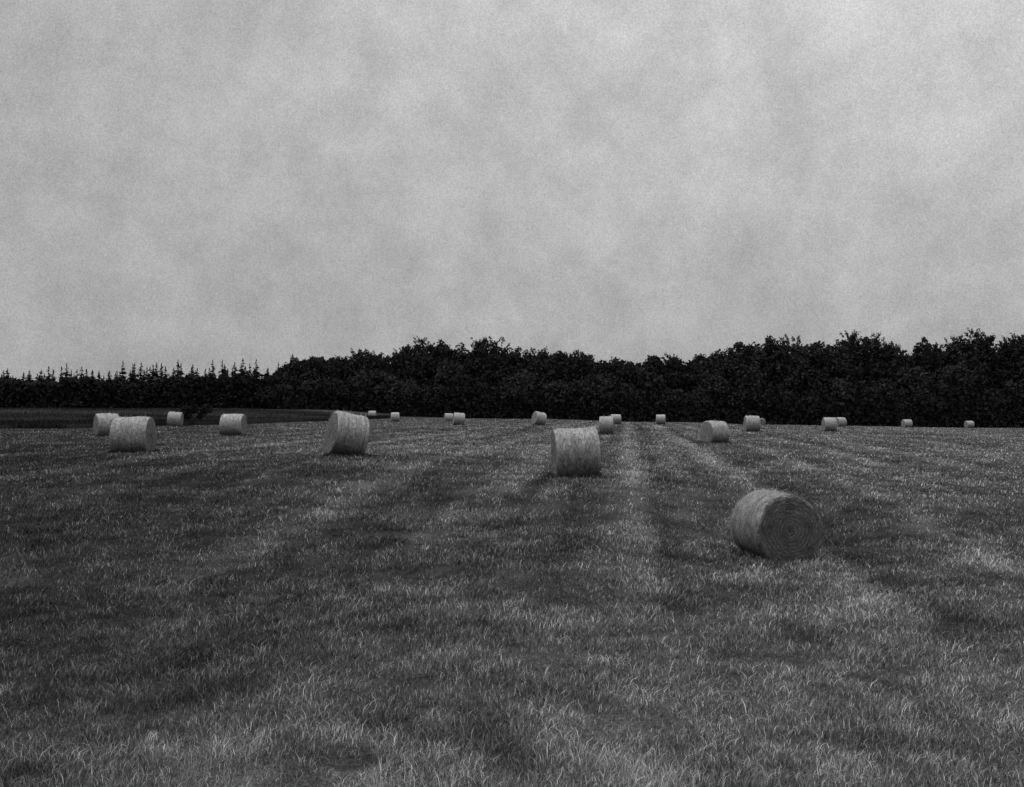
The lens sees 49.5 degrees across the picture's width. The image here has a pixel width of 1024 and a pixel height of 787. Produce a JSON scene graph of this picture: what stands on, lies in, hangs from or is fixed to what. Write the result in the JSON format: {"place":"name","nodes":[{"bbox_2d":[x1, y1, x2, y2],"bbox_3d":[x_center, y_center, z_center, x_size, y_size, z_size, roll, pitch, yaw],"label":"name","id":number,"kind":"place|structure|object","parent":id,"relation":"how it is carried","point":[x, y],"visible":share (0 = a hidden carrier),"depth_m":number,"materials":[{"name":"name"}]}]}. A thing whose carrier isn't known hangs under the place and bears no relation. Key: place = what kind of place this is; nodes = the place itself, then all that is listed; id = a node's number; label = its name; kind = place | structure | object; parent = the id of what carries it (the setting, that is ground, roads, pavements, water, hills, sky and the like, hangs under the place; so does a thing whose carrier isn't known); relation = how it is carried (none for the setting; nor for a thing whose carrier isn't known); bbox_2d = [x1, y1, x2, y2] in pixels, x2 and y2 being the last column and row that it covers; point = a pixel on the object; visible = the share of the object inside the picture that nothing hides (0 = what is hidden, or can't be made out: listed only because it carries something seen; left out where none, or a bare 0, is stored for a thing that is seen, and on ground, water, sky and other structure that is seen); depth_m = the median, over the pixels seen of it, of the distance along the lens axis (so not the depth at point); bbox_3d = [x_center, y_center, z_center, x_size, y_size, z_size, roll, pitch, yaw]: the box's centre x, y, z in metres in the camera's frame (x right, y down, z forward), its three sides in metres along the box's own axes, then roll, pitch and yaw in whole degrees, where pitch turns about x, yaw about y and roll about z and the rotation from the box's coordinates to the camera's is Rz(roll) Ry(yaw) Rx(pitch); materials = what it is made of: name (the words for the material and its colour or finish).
{"place":"outdoors","nodes":[
{"label":"outdoors","id":0,"kind":"place"},
{"bbox_2d":[0,407,399,428],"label":"crop field","id":1,"kind":"structure","parent":0,"point":[41,418],"depth_m":149.49,"materials":[{"name":"grey plant"}]},
{"bbox_2d":[0,416,1023,786],"bbox_3d":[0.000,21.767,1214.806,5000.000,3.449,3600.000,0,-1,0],"label":"meadow ground","id":2,"kind":"structure","parent":0,"point":[418,688],"depth_m":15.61,"materials":[{"name":"grey plant"}]},
{"bbox_2d":[92,413,119,435],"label":"hay bale","id":3,"kind":"object","parent":2,"relation":"on","point":[102,422],"visible":0.59,"depth_m":65.95,"materials":[{"name":"plant"}]},
{"bbox_2d":[108,415,156,452],"bbox_3d":[-14.998,1.612,43.969,1.600,1.578,1.844,0,-1,0],"label":"hay bale","id":4,"kind":"object","parent":2,"relation":"on","point":[138,433],"visible":0.85,"depth_m":43.31,"materials":[{"name":"plant"}]},
{"bbox_2d":[0,354,303,409],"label":"conifer tree line","id":5,"kind":"object","parent":2,"relation":"on","point":[225,390],"visible":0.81,"depth_m":220.87,"materials":[{"name":"black plant"}]},
{"bbox_2d":[167,411,183,426],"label":"hay bale","id":6,"kind":"object","parent":2,"relation":"on","point":[175,418],"visible":0.89,"depth_m":97.97,"materials":[{"name":"plant"}]},
{"bbox_2d":[180,404,212,419],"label":"shrub","id":7,"kind":"object","parent":2,"relation":"on","point":[187,411],"visible":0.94,"depth_m":121.79,"materials":[{"name":"black plant"}]},
{"bbox_2d":[219,413,247,435],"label":"hay bale","id":8,"kind":"object","parent":2,"relation":"on","point":[234,424],"visible":0.9,"depth_m":71.84,"materials":[{"name":"plant"}]},
{"bbox_2d":[323,410,371,455],"bbox_3d":[-5.863,1.388,39.164,1.606,1.743,1.861,0,-1,-26],"label":"hay bale","id":9,"kind":"object","parent":2,"relation":"on","point":[347,433],"visible":0.92,"depth_m":38.58,"materials":[{"name":"plant"}]},
{"bbox_2d":[368,411,376,415],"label":"hay bale","id":10,"kind":"object","parent":2,"relation":"on","point":[372,413],"visible":0.61,"depth_m":197.32,"materials":[{"name":"plant"}]},
{"bbox_2d":[391,412,399,421],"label":"hay bale","id":11,"kind":"object","parent":2,"relation":"on","point":[395,417],"visible":0.93,"depth_m":149.36,"materials":[{"name":"plant"}]},
{"bbox_2d":[444,413,452,421],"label":"hay bale","id":12,"kind":"object","parent":2,"relation":"on","point":[448,417],"visible":0.81,"depth_m":169.39,"materials":[{"name":"plant"}]},
{"bbox_2d":[452,413,464,424],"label":"hay bale","id":13,"kind":"object","parent":2,"relation":"on","point":[458,418],"visible":0.9,"depth_m":118.37,"materials":[{"name":"plant"}]},
{"bbox_2d":[531,411,546,424],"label":"hay bale","id":14,"kind":"object","parent":2,"relation":"on","point":[540,418],"visible":0.98,"depth_m":118.46,"materials":[{"name":"plant"}]},
{"bbox_2d":[550,426,602,477],"bbox_3d":[1.876,1.707,32.681,1.514,1.608,1.874,0,-1,0],"label":"hay bale","id":15,"kind":"object","parent":2,"relation":"on","point":[576,451],"visible":0.84,"depth_m":31.97,"materials":[{"name":"plant"}]},
{"bbox_2d":[599,416,613,433],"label":"hay bale","id":16,"kind":"object","parent":2,"relation":"on","point":[606,424],"visible":0.89,"depth_m":87.33,"materials":[{"name":"plant"}]},
{"bbox_2d":[610,414,620,423],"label":"hay bale","id":17,"kind":"object","parent":2,"relation":"on","point":[617,418],"visible":0.56,"depth_m":149.37,"materials":[{"name":"plant"}]},
{"bbox_2d":[255,328,1023,427],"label":"broadleaf tree line","id":18,"kind":"object","parent":2,"relation":"on","point":[957,383],"visible":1,"depth_m":220.03,"materials":[{"name":"black plant"}]},
{"bbox_2d":[656,414,665,423],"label":"hay bale","id":19,"kind":"object","parent":2,"relation":"on","point":[661,419],"visible":0.94,"depth_m":149.39,"materials":[{"name":"plant"}]},
{"bbox_2d":[699,420,729,442],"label":"hay bale","id":20,"kind":"object","parent":2,"relation":"on","point":[713,431],"visible":0.85,"depth_m":67.95,"materials":[{"name":"plant"}]},
{"bbox_2d":[743,415,760,431],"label":"hay bale","id":21,"kind":"object","parent":2,"relation":"on","point":[751,423],"visible":0.89,"depth_m":97.94,"materials":[{"name":"plant"}]},
{"bbox_2d":[760,418,765,424],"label":"hay bale","id":22,"kind":"object","parent":2,"relation":"on","point":[762,421],"visible":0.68,"depth_m":199.32,"materials":[{"name":"plant"}]},
{"bbox_2d":[727,487,828,561],"bbox_3d":[5.103,2.508,21.461,1.623,1.427,1.413,0,-1,-13],"label":"hay bale","id":23,"kind":"object","parent":2,"relation":"on","point":[766,522],"visible":0.93,"depth_m":20.89,"materials":[{"name":"plant"}]},
{"bbox_2d":[821,417,836,430],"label":"hay bale","id":24,"kind":"object","parent":2,"relation":"on","point":[829,423],"visible":0.9,"depth_m":111.34,"materials":[{"name":"plant"}]},
{"bbox_2d":[836,417,846,426],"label":"hay bale","id":25,"kind":"object","parent":2,"relation":"on","point":[841,421],"visible":0.64,"depth_m":158.41,"materials":[{"name":"plant"}]},
{"bbox_2d":[901,419,912,426],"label":"hay bale","id":26,"kind":"object","parent":2,"relation":"on","point":[906,423],"visible":0.94,"depth_m":179.40,"materials":[{"name":"plant"}]},
{"bbox_2d":[964,421,973,427],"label":"hay bale","id":27,"kind":"object","parent":2,"relation":"on","point":[968,424],"visible":0.89,"depth_m":204.38,"materials":[{"name":"plant"}]},
{"bbox_2d":[0,0,1023,381],"label":"sky","id":28,"kind":"structure","parent":0,"point":[197,183],"materials":[{"name":"grey"}]}
]}

